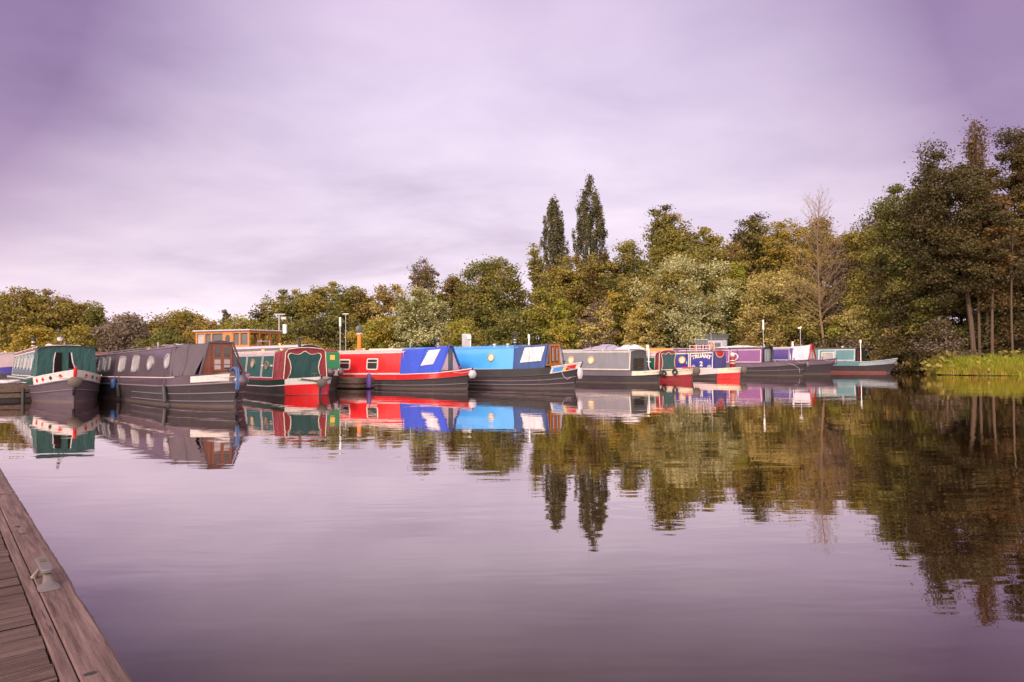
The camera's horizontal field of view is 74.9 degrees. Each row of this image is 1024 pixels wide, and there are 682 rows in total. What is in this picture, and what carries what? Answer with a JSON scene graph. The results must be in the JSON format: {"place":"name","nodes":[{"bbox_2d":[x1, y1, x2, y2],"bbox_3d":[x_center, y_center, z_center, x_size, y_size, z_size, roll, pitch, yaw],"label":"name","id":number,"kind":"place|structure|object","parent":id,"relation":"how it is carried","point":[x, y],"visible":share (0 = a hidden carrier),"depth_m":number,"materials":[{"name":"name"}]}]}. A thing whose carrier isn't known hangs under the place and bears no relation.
{"place":"outdoors","nodes":[
{"label":"outdoors","id":0,"kind":"place"},
{"bbox_2d":[0,371,1023,681],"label":"water","id":1,"kind":"structure","parent":0,"point":[848,527],"depth_m":5.12,"materials":[{"name":"purple liquid"}]},
{"bbox_2d":[0,350,20,378],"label":"narrowboat","id":2,"kind":"object","parent":1,"relation":"on","point":[6,361],"visible":0.41,"depth_m":38.45,"materials":[{"name":"metal"}]},
{"bbox_2d":[0,378,30,401],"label":"finger pontoon","id":3,"kind":"object","parent":1,"relation":"on","point":[10,391],"visible":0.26,"depth_m":21.09,"materials":[{"name":"brown wood"}]},
{"bbox_2d":[7,329,101,401],"bbox_3d":[-17.319,1.001,25.125,2.120,2.698,13.031,1,-2,-40],"label":"narrowboat","id":4,"kind":"object","parent":1,"relation":"on","point":[53,373],"visible":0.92,"depth_m":21.33,"materials":[{"name":"metal"}]},
{"bbox_2d":[0,469,132,681],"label":"timber jetty","id":5,"kind":"object","parent":1,"relation":"on","point":[50,631],"visible":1,"depth_m":2.63,"materials":[{"name":"brown wood"}]},
{"bbox_2d":[72,340,249,405],"bbox_3d":[-12.082,1.170,22.520,13.250,2.178,2.116,-2,-2,43],"label":"narrowboat","id":6,"kind":"object","parent":1,"relation":"on","point":[202,374],"visible":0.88,"depth_m":19.15,"materials":[{"name":"metal"}]},
{"bbox_2d":[212,345,221,371],"bbox_3d":[-8.328,0.494,18.915,0.044,0.740,0.290,-2,-2,43],"label":"door","id":7,"kind":"structure","parent":6,"relation":"in","point":[216,349],"depth_m":18.89,"materials":[{"name":"brown wood"}]},
{"bbox_2d":[222,345,231,370],"bbox_3d":[-8.144,0.497,19.113,0.044,0.740,0.290,-2,-2,43],"label":"door","id":8,"kind":"structure","parent":6,"relation":"in","point":[226,349],"depth_m":19.09,"materials":[{"name":"brown wood"}]},
{"bbox_2d":[192,329,282,346],"bbox_3d":[-16.840,1.066,38.148,11.000,3.260,3.460,-1,-1,22],"label":"wheelhouse barge","id":9,"kind":"object","parent":1,"relation":"on","point":[239,337],"visible":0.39,"depth_m":36.56,"materials":[{"name":"orange wood"}]},
{"bbox_2d":[233,343,318,351],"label":"narrowboat","id":10,"kind":"object","parent":1,"relation":"on","point":[259,348],"visible":0.21,"depth_m":33.95,"materials":[{"name":"metal"}]},
{"bbox_2d":[235,337,331,395],"bbox_3d":[-10.238,1.136,27.169,2.112,2.438,11.296,1,-2,-42],"label":"narrowboat","id":11,"kind":"object","parent":1,"relation":"on","point":[299,370],"visible":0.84,"depth_m":23.97,"materials":[{"name":"red metal"}]},
{"bbox_2d":[325,349,343,389],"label":"narrowboat","id":12,"kind":"object","parent":1,"relation":"on","point":[335,371],"visible":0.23,"depth_m":28.16,"materials":[{"name":"metal"}]},
{"bbox_2d":[337,373,377,388],"bbox_3d":[-9.177,1.955,30.065,7.262,1.020,1.210,-1,-2,30],"label":"finger pontoon","id":13,"kind":"object","parent":1,"relation":"on","point":[350,382],"visible":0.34,"depth_m":28.09,"materials":[{"name":"brown wood"}]},
{"bbox_2d":[338,342,475,388],"bbox_3d":[-5.230,1.224,29.437,8.611,2.306,2.112,-1,-2,30],"label":"narrowboat","id":14,"kind":"object","parent":1,"relation":"on","point":[430,368],"visible":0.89,"depth_m":28.01,"materials":[{"name":"red metal"}]},
{"bbox_2d":[366,358,377,369],"bbox_3d":[-6.042,1.001,28.952,0.640,0.500,0.086,-1,-2,30],"label":"window","id":15,"kind":"structure","parent":14,"relation":"in","point":[372,363],"depth_m":28.95,"materials":[{"name":"white glass"}]},
{"bbox_2d":[421,349,440,365],"bbox_3d":[-3.391,0.680,27.753,0.804,0.691,0.339,-1,-1,11],"label":"cover window","id":16,"kind":"structure","parent":14,"relation":"in","point":[431,355],"depth_m":27.78,"materials":[{"name":"white plastic"}]},
{"bbox_2d":[403,333,582,388],"bbox_3d":[-1.244,1.009,29.748,9.866,2.702,2.120,-1,-2,33],"label":"narrowboat","id":17,"kind":"object","parent":1,"relation":"on","point":[515,365],"visible":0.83,"depth_m":27.80,"materials":[{"name":"blue metal"}]},
{"bbox_2d":[520,346,544,362],"bbox_3d":[0.830,0.557,27.528,1.069,0.665,0.176,-1,-1,22],"label":"cover window","id":18,"kind":"structure","parent":17,"relation":"in","point":[535,353],"depth_m":27.53,"materials":[{"name":"white plastic"}]},
{"bbox_2d":[561,349,663,382],"bbox_3d":[2.984,1.405,35.667,11.049,2.133,2.108,-1,-2,39],"label":"narrowboat","id":19,"kind":"object","parent":1,"relation":"on","point":[615,365],"visible":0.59,"depth_m":33.05,"materials":[{"name":"grey metal"}]},
{"bbox_2d":[583,344,618,349],"bbox_3d":[4.761,0.297,34.119,2.059,0.274,1.271,-1,-2,39],"label":"tarpaulin","id":20,"kind":"object","parent":19,"relation":"on","point":[608,346],"visible":0.88,"depth_m":33.76,"materials":[{"name":"fabric"}]},
{"bbox_2d":[633,358,643,369],"bbox_3d":[6.240,1.120,32.973,0.036,0.560,1.060,-1,-2,39],"label":"window","id":21,"kind":"structure","parent":19,"relation":"in","point":[638,363],"depth_m":32.93,"materials":[{"name":"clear glass"}]},
{"bbox_2d":[646,345,699,380],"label":"narrowboat","id":22,"kind":"object","parent":1,"relation":"on","point":[665,360],"visible":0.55,"depth_m":34.95,"materials":[{"name":"red metal"}]},
{"bbox_2d":[675,350,746,378],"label":"narrowboat","id":23,"kind":"object","parent":1,"relation":"on","point":[711,364],"visible":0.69,"depth_m":37.30,"materials":[{"name":"metal"}]},
{"bbox_2d":[670,345,809,375],"bbox_3d":[14.367,1.487,46.039,11.857,2.310,2.116,-2,-2,44],"label":"narrowboat","id":24,"kind":"object","parent":1,"relation":"on","point":[756,360],"visible":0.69,"depth_m":43.36,"materials":[{"name":"metal"}]},
{"bbox_2d":[760,342,836,373],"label":"narrowboat","id":25,"kind":"object","parent":1,"relation":"on","point":[819,366],"visible":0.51,"depth_m":45.76,"materials":[{"name":"metal"}]},
{"bbox_2d":[814,340,898,372],"bbox_3d":[22.840,1.341,50.377,2.128,2.700,11.572,1,-2,-40],"label":"narrowboat","id":26,"kind":"object","parent":1,"relation":"on","point":[851,359],"visible":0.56,"depth_m":47.57,"materials":[{"name":"teal metal"}]},
{"bbox_2d":[0,0,1023,346],"label":"sky","id":27,"kind":"structure","parent":0,"point":[207,157],"materials":[{"name":"purple"}]},
{"bbox_2d":[896,370,1014,375],"bbox_3d":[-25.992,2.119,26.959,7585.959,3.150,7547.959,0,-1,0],"label":"ground","id":28,"kind":"structure","parent":0,"point":[974,375],"depth_m":40.16,"materials":[{"name":"brown soil"}]},
{"bbox_2d":[0,322,56,352],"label":"shrub","id":29,"kind":"object","parent":28,"relation":"on","point":[21,343],"visible":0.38,"depth_m":89.05,"materials":[{"name":"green plant"}]},
{"bbox_2d":[0,286,59,351],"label":"broadleaf tree","id":30,"kind":"object","parent":28,"relation":"on","point":[8,309],"visible":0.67,"depth_m":95.18,"materials":[{"name":"green plant"}]},
{"bbox_2d":[16,288,83,342],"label":"broadleaf tree","id":31,"kind":"object","parent":28,"relation":"on","point":[56,312],"visible":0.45,"depth_m":97.90,"materials":[{"name":"green plant"}]},
{"bbox_2d":[39,323,101,351],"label":"shrub","id":32,"kind":"object","parent":28,"relation":"on","point":[71,337],"visible":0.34,"depth_m":89.25,"materials":[{"name":"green plant"}]},
{"bbox_2d":[51,300,108,332],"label":"broadleaf tree","id":33,"kind":"object","parent":28,"relation":"on","point":[84,306],"visible":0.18,"depth_m":99.88,"materials":[{"name":"green plant"}]},
{"bbox_2d":[74,301,112,350],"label":"broadleaf tree","id":34,"kind":"object","parent":28,"relation":"on","point":[94,315],"visible":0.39,"depth_m":98.20,"materials":[{"name":"green plant"}]},
{"bbox_2d":[87,311,152,352],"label":"shrub","id":35,"kind":"object","parent":28,"relation":"on","point":[110,339],"visible":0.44,"depth_m":89.65,"materials":[{"name":"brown plant"}]},
{"bbox_2d":[128,328,186,350],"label":"shrub","id":36,"kind":"object","parent":28,"relation":"on","point":[164,337],"visible":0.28,"depth_m":86.92,"materials":[{"name":"green plant"}]},
{"bbox_2d":[142,307,219,343],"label":"broadleaf tree","id":37,"kind":"object","parent":28,"relation":"on","point":[179,322],"visible":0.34,"depth_m":93.11,"materials":[{"name":"green plant"}]},
{"bbox_2d":[181,317,225,343],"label":"shrub","id":38,"kind":"object","parent":28,"relation":"on","point":[204,325],"visible":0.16,"depth_m":89.46,"materials":[{"name":"green plant"}]},
{"bbox_2d":[202,313,274,344],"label":"shrub","id":39,"kind":"object","parent":28,"relation":"on","point":[244,323],"visible":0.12,"depth_m":90.98,"materials":[{"name":"green plant"}]},
{"bbox_2d":[248,303,273,326],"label":"broadleaf tree","id":40,"kind":"object","parent":28,"relation":"on","point":[257,314],"visible":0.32,"depth_m":95.54,"materials":[{"name":"green plant"}]},
{"bbox_2d":[255,288,309,343],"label":"broadleaf tree","id":41,"kind":"object","parent":28,"relation":"on","point":[285,308],"visible":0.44,"depth_m":90.45,"materials":[{"name":"green plant"}]},
{"bbox_2d":[260,315,319,344],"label":"shrub","id":42,"kind":"object","parent":28,"relation":"on","point":[290,330],"visible":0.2,"depth_m":82.31,"materials":[{"name":"green plant"}]},
{"bbox_2d":[273,333,341,350],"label":"shrub","id":43,"kind":"object","parent":28,"relation":"on","point":[309,340],"visible":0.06,"depth_m":77.20,"materials":[{"name":"green plant"}]},
{"bbox_2d":[274,309,371,350],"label":"shrub","id":44,"kind":"object","parent":28,"relation":"on","point":[326,330],"visible":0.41,"depth_m":82.22,"materials":[{"name":"green plant"}]},
{"bbox_2d":[291,281,364,342],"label":"broadleaf tree","id":45,"kind":"object","parent":28,"relation":"on","point":[317,300],"visible":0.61,"depth_m":88.47,"materials":[{"name":"green plant"}]},
{"bbox_2d":[323,285,384,326],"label":"broadleaf tree","id":46,"kind":"object","parent":28,"relation":"on","point":[361,296],"visible":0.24,"depth_m":90.47,"materials":[{"name":"green plant"}]},
{"bbox_2d":[336,318,395,350],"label":"shrub","id":47,"kind":"object","parent":28,"relation":"on","point":[370,332],"visible":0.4,"depth_m":77.11,"materials":[{"name":"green plant"}]},
{"bbox_2d":[360,283,412,341],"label":"broadleaf tree","id":48,"kind":"object","parent":28,"relation":"on","point":[382,295],"visible":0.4,"depth_m":90.86,"materials":[{"name":"green plant"}]},
{"bbox_2d":[380,314,408,348],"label":"shrub","id":49,"kind":"object","parent":28,"relation":"on","point":[391,319],"visible":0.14,"depth_m":79.77,"materials":[{"name":"green plant"}]},
{"bbox_2d":[385,285,457,348],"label":"broadleaf tree","id":50,"kind":"object","parent":28,"relation":"on","point":[420,323],"visible":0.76,"depth_m":74.45,"materials":[{"name":"green plant"}]},
{"bbox_2d":[403,256,442,309],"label":"broadleaf tree","id":51,"kind":"object","parent":28,"relation":"on","point":[425,279],"visible":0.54,"depth_m":91.66,"materials":[{"name":"green plant"}]},
{"bbox_2d":[434,273,470,338],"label":"broadleaf tree","id":52,"kind":"object","parent":28,"relation":"on","point":[450,295],"visible":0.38,"depth_m":85.23,"materials":[{"name":"green plant"}]},
{"bbox_2d":[437,317,488,346],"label":"shrub","id":53,"kind":"object","parent":28,"relation":"on","point":[459,330],"visible":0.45,"depth_m":70.94,"materials":[{"name":"green plant"}]},
{"bbox_2d":[443,254,531,345],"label":"broadleaf tree","id":54,"kind":"object","parent":28,"relation":"on","point":[484,315],"visible":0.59,"depth_m":78.09,"materials":[{"name":"green plant"}]},
{"bbox_2d":[482,309,543,345],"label":"shrub","id":55,"kind":"object","parent":28,"relation":"on","point":[510,326],"visible":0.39,"depth_m":71.01,"materials":[{"name":"green plant"}]},
{"bbox_2d":[88,260,974,345],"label":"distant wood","id":56,"kind":"object","parent":28,"relation":"on","point":[530,301],"visible":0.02,"depth_m":93.18,"materials":[{"name":"green plant"}]},
{"bbox_2d":[525,243,549,339],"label":"broadleaf tree","id":57,"kind":"object","parent":28,"relation":"on","point":[535,264],"visible":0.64,"depth_m":87.88,"materials":[{"name":"green plant"}]},
{"bbox_2d":[517,282,580,349],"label":"broadleaf tree","id":58,"kind":"object","parent":28,"relation":"on","point":[552,309],"visible":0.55,"depth_m":73.04,"materials":[{"name":"green plant"}]},
{"bbox_2d":[539,194,569,292],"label":"poplar tree","id":59,"kind":"object","parent":28,"relation":"on","point":[555,237],"visible":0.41,"depth_m":127.61,"materials":[{"name":"green plant"}]},
{"bbox_2d":[543,318,587,349],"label":"shrub","id":60,"kind":"object","parent":28,"relation":"on","point":[565,335],"visible":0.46,"depth_m":67.35,"materials":[{"name":"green plant"}]},
{"bbox_2d":[532,252,600,340],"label":"broadleaf tree","id":61,"kind":"object","parent":28,"relation":"on","point":[566,275],"visible":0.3,"depth_m":82.71,"materials":[{"name":"green plant"}]},
{"bbox_2d":[571,174,608,305],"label":"poplar tree","id":62,"kind":"object","parent":28,"relation":"on","point":[587,239],"visible":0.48,"depth_m":125.55,"materials":[{"name":"green plant"}]},
{"bbox_2d":[571,296,623,349],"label":"shrub","id":63,"kind":"object","parent":28,"relation":"on","point":[603,328],"visible":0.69,"depth_m":67.24,"materials":[{"name":"green plant"}]},
{"bbox_2d":[571,252,625,345],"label":"broadleaf tree","id":64,"kind":"object","parent":28,"relation":"on","point":[596,267],"visible":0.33,"depth_m":81.31,"materials":[{"name":"green plant"}]},
{"bbox_2d":[594,238,645,340],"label":"broadleaf tree","id":65,"kind":"object","parent":28,"relation":"on","point":[628,257],"visible":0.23,"depth_m":79.33,"materials":[{"name":"green plant"}]},
{"bbox_2d":[598,271,662,346],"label":"broadleaf tree","id":66,"kind":"object","parent":28,"relation":"on","point":[618,305],"visible":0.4,"depth_m":69.00,"materials":[{"name":"green plant"}]},
{"bbox_2d":[614,295,672,347],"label":"shrub","id":67,"kind":"object","parent":28,"relation":"on","point":[635,333],"visible":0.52,"depth_m":65.13,"materials":[{"name":"green plant"}]},
{"bbox_2d":[640,329,688,347],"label":"shrub","id":68,"kind":"object","parent":28,"relation":"on","point":[677,345],"visible":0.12,"depth_m":65.12,"materials":[{"name":"green plant"}]},
{"bbox_2d":[641,204,695,285],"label":"broadleaf tree","id":69,"kind":"object","parent":28,"relation":"on","point":[657,224],"visible":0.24,"depth_m":73.77,"materials":[{"name":"green plant"}]},
{"bbox_2d":[629,222,721,335],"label":"broadleaf tree","id":70,"kind":"object","parent":28,"relation":"on","point":[659,254],"visible":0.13,"depth_m":71.45,"materials":[{"name":"green plant"}]},
{"bbox_2d":[620,240,750,347],"bbox_3d":[16.992,-3.205,65.952,12.695,13.010,11.398,0,-1,0],"label":"broadleaf tree","id":71,"kind":"object","parent":28,"relation":"on","point":[709,304],"visible":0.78,"depth_m":64.13,"materials":[{"name":"green plant"}]},
{"bbox_2d":[669,226,738,320],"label":"broadleaf tree","id":72,"kind":"object","parent":28,"relation":"on","point":[714,242],"visible":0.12,"depth_m":72.84,"materials":[{"name":"green plant"}]},
{"bbox_2d":[704,321,743,345],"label":"shrub","id":73,"kind":"object","parent":28,"relation":"on","point":[730,337],"visible":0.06,"depth_m":64.44,"materials":[{"name":"green plant"}]},
{"bbox_2d":[720,261,749,332],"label":"broadleaf tree","id":74,"kind":"object","parent":28,"relation":"on","point":[737,272],"visible":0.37,"depth_m":67.60,"materials":[{"name":"green plant"}]},
{"bbox_2d":[712,240,762,322],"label":"broadleaf tree","id":75,"kind":"object","parent":28,"relation":"on","point":[738,254],"visible":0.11,"depth_m":76.14,"materials":[{"name":"green plant"}]},
{"bbox_2d":[723,211,780,276],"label":"broadleaf tree","id":76,"kind":"object","parent":28,"relation":"on","point":[750,239],"visible":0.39,"depth_m":78.99,"materials":[{"name":"green plant"}]},
{"bbox_2d":[731,311,796,346],"bbox_3d":[23.554,0.092,62.769,6.777,6.088,6.467,0,-1,0],"label":"shrub","id":77,"kind":"object","parent":28,"relation":"on","point":[757,327],"visible":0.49,"depth_m":61.80,"materials":[{"name":"green plant"}]},
{"bbox_2d":[725,266,829,346],"bbox_3d":[25.502,-1.994,64.336,11.542,10.332,10.077,-1,-1,20],"label":"shrub","id":78,"kind":"object","parent":28,"relation":"on","point":[755,302],"visible":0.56,"depth_m":62.29,"materials":[{"name":"green plant"}]},
{"bbox_2d":[753,217,822,315],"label":"broadleaf tree","id":79,"kind":"object","parent":28,"relation":"on","point":[777,238],"visible":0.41,"depth_m":73.67,"materials":[{"name":"green plant"}]},
{"bbox_2d":[755,188,856,346],"bbox_3d":[26.311,-5.123,59.004,9.196,16.205,8.579,1,-2,-37],"label":"bare tree","id":80,"kind":"object","parent":28,"relation":"on","point":[818,250],"visible":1,"depth_m":57.32,"materials":[{"name":"beige plant"}]},
{"bbox_2d":[778,316,851,347],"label":"shrub","id":81,"kind":"object","parent":28,"relation":"on","point":[808,336],"visible":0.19,"depth_m":59.96,"materials":[{"name":"green plant"}]},
{"bbox_2d":[791,211,845,327],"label":"broadleaf tree","id":82,"kind":"object","parent":28,"relation":"on","point":[814,246],"visible":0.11,"depth_m":75.22,"materials":[{"name":"green plant"}]},
{"bbox_2d":[808,217,871,325],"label":"broadleaf tree","id":83,"kind":"object","parent":28,"relation":"on","point":[849,266],"visible":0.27,"depth_m":65.63,"materials":[{"name":"green plant"}]},
{"bbox_2d":[810,328,897,369],"bbox_3d":[28.463,1.192,55.157,7.670,4.671,7.480,0,-1,0],"label":"shrub","id":84,"kind":"object","parent":28,"relation":"on","point":[836,343],"visible":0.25,"depth_m":54.84,"materials":[{"name":"green plant"}]},
{"bbox_2d":[818,279,911,362],"bbox_3d":[31.097,-1.593,57.109,8.978,8.725,9.794,0,-1,0],"label":"shrub","id":85,"kind":"object","parent":28,"relation":"on","point":[833,329],"visible":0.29,"depth_m":55.90,"materials":[{"name":"green plant"}]},
{"bbox_2d":[854,203,886,283],"bbox_3d":[34.225,-5.311,62.075,4.514,15.289,4.189,0,-1,0],"label":"broadleaf tree","id":86,"kind":"object","parent":28,"relation":"on","point":[867,219],"visible":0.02,"depth_m":62.69,"materials":[{"name":"green plant"}]},
{"bbox_2d":[832,200,946,346],"bbox_3d":[31.952,-4.798,56.005,9.252,14.377,7.747,0,-1,0],"label":"broadleaf tree","id":87,"kind":"object","parent":28,"relation":"on","point":[850,238],"visible":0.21,"depth_m":56.42,"materials":[{"name":"green plant"}]},
{"bbox_2d":[865,320,941,371],"bbox_3d":[29.446,0.673,50.289,5.985,4.552,5.230,0,-1,0],"label":"shrub","id":88,"kind":"object","parent":28,"relation":"on","point":[892,353],"visible":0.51,"depth_m":49.42,"materials":[{"name":"green plant"}]},
{"bbox_2d":[854,183,967,371],"bbox_3d":[30.404,-4.878,50.197,8.844,14.901,8.596,0,-1,0],"label":"broadleaf tree","id":89,"kind":"object","parent":28,"relation":"on","point":[892,257],"visible":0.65,"depth_m":49.45,"materials":[{"name":"green plant"}]},
{"bbox_2d":[883,294,960,371],"bbox_3d":[30.770,-0.352,50.198,5.476,6.267,5.101,0,-1,0],"label":"shrub","id":90,"kind":"object","parent":28,"relation":"on","point":[937,312],"visible":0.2,"depth_m":49.38,"materials":[{"name":"green plant"}]},
{"bbox_2d":[903,315,977,371],"bbox_3d":[30.073,0.350,47.049,4.117,4.256,4.520,0,-1,0],"label":"shrub","id":91,"kind":"object","parent":28,"relation":"on","point":[945,335],"visible":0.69,"depth_m":46.46,"materials":[{"name":"green plant"}]},
{"bbox_2d":[875,344,1023,373],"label":"undergrowth","id":92,"kind":"object","parent":28,"relation":"on","point":[929,370],"visible":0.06,"depth_m":42.33,"materials":[{"name":"green plant"}]},
{"bbox_2d":[889,133,1023,356],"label":"broadleaf tree","id":93,"kind":"object","parent":28,"relation":"on","point":[934,203],"visible":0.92,"depth_m":45.20,"materials":[{"name":"green plant"}]},
{"bbox_2d":[924,276,1014,346],"bbox_3d":[39.249,-4.197,58.143,10.231,12.802,9.383,0,-1,0],"label":"broadleaf tree","id":94,"kind":"object","parent":28,"relation":"on","point":[960,315],"visible":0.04,"depth_m":55.73,"materials":[{"name":"green plant"}]},
{"bbox_2d":[954,114,998,354],"bbox_3d":[32.135,-6.827,46.104,2.593,17.910,2.649,-1,-2,35],"label":"broadleaf tree","id":95,"kind":"object","parent":28,"relation":"on","point":[973,149],"visible":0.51,"depth_m":46.10,"materials":[{"name":"green plant"}]},
{"bbox_2d":[931,352,1023,375],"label":"reeds","id":96,"kind":"object","parent":28,"relation":"on","point":[1008,366],"visible":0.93,"depth_m":40.65,"materials":[{"name":"green plant"}]},
{"bbox_2d":[936,312,1018,355],"bbox_3d":[33.285,0.156,47.737,5.469,4.484,5.136,0,-1,0],"label":"shrub","id":97,"kind":"object","parent":28,"relation":"on","point":[983,330],"visible":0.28,"depth_m":46.71,"materials":[{"name":"green plant"}]},
{"bbox_2d":[939,178,1023,351],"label":"broadleaf tree","id":98,"kind":"object","parent":28,"relation":"on","point":[987,306],"visible":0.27,"depth_m":45.57,"materials":[{"name":"green plant"}]},
{"bbox_2d":[960,206,1018,356],"bbox_3d":[32.285,-3.639,45.008,3.482,11.413,4.291,0,-1,0],"label":"slender tree","id":99,"kind":"object","parent":28,"relation":"on","point":[978,258],"visible":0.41,"depth_m":44.75,"materials":[{"name":"green plant"}]},
{"bbox_2d":[976,310,1023,356],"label":"shrub","id":100,"kind":"object","parent":28,"relation":"on","point":[1018,325],"visible":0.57,"depth_m":45.81,"materials":[{"name":"green plant"}]},
{"bbox_2d":[979,125,1023,349],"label":"broadleaf tree","id":101,"kind":"object","parent":28,"relation":"on","point":[1014,185],"visible":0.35,"depth_m":46.81,"materials":[{"name":"green plant"}]},
{"bbox_2d":[981,210,1023,358],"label":"slender tree","id":102,"kind":"object","parent":28,"relation":"on","point":[1003,253],"visible":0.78,"depth_m":43.81,"materials":[{"name":"green plant"}]},
{"bbox_2d":[1007,147,1023,307],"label":"broadleaf tree","id":103,"kind":"object","parent":28,"relation":"on","point":[1021,210],"visible":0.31,"depth_m":46.22,"materials":[{"name":"green plant"}]},
{"bbox_3d":[18.527,2.425,60.330,3.600,0.640,3.200,-1,-1,20],"label":"platform","id":104,"kind":"object","parent":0,"visible":0},
{"bbox_2d":[705,334,728,347],"bbox_3d":[18.552,0.715,60.463,1.980,2.764,2.400,-1,-1,20],"label":"boat shed","id":105,"kind":"object","parent":104,"relation":"on","point":[718,340],"visible":0.34,"depth_m":59.58,"materials":[{"name":"fabric"}]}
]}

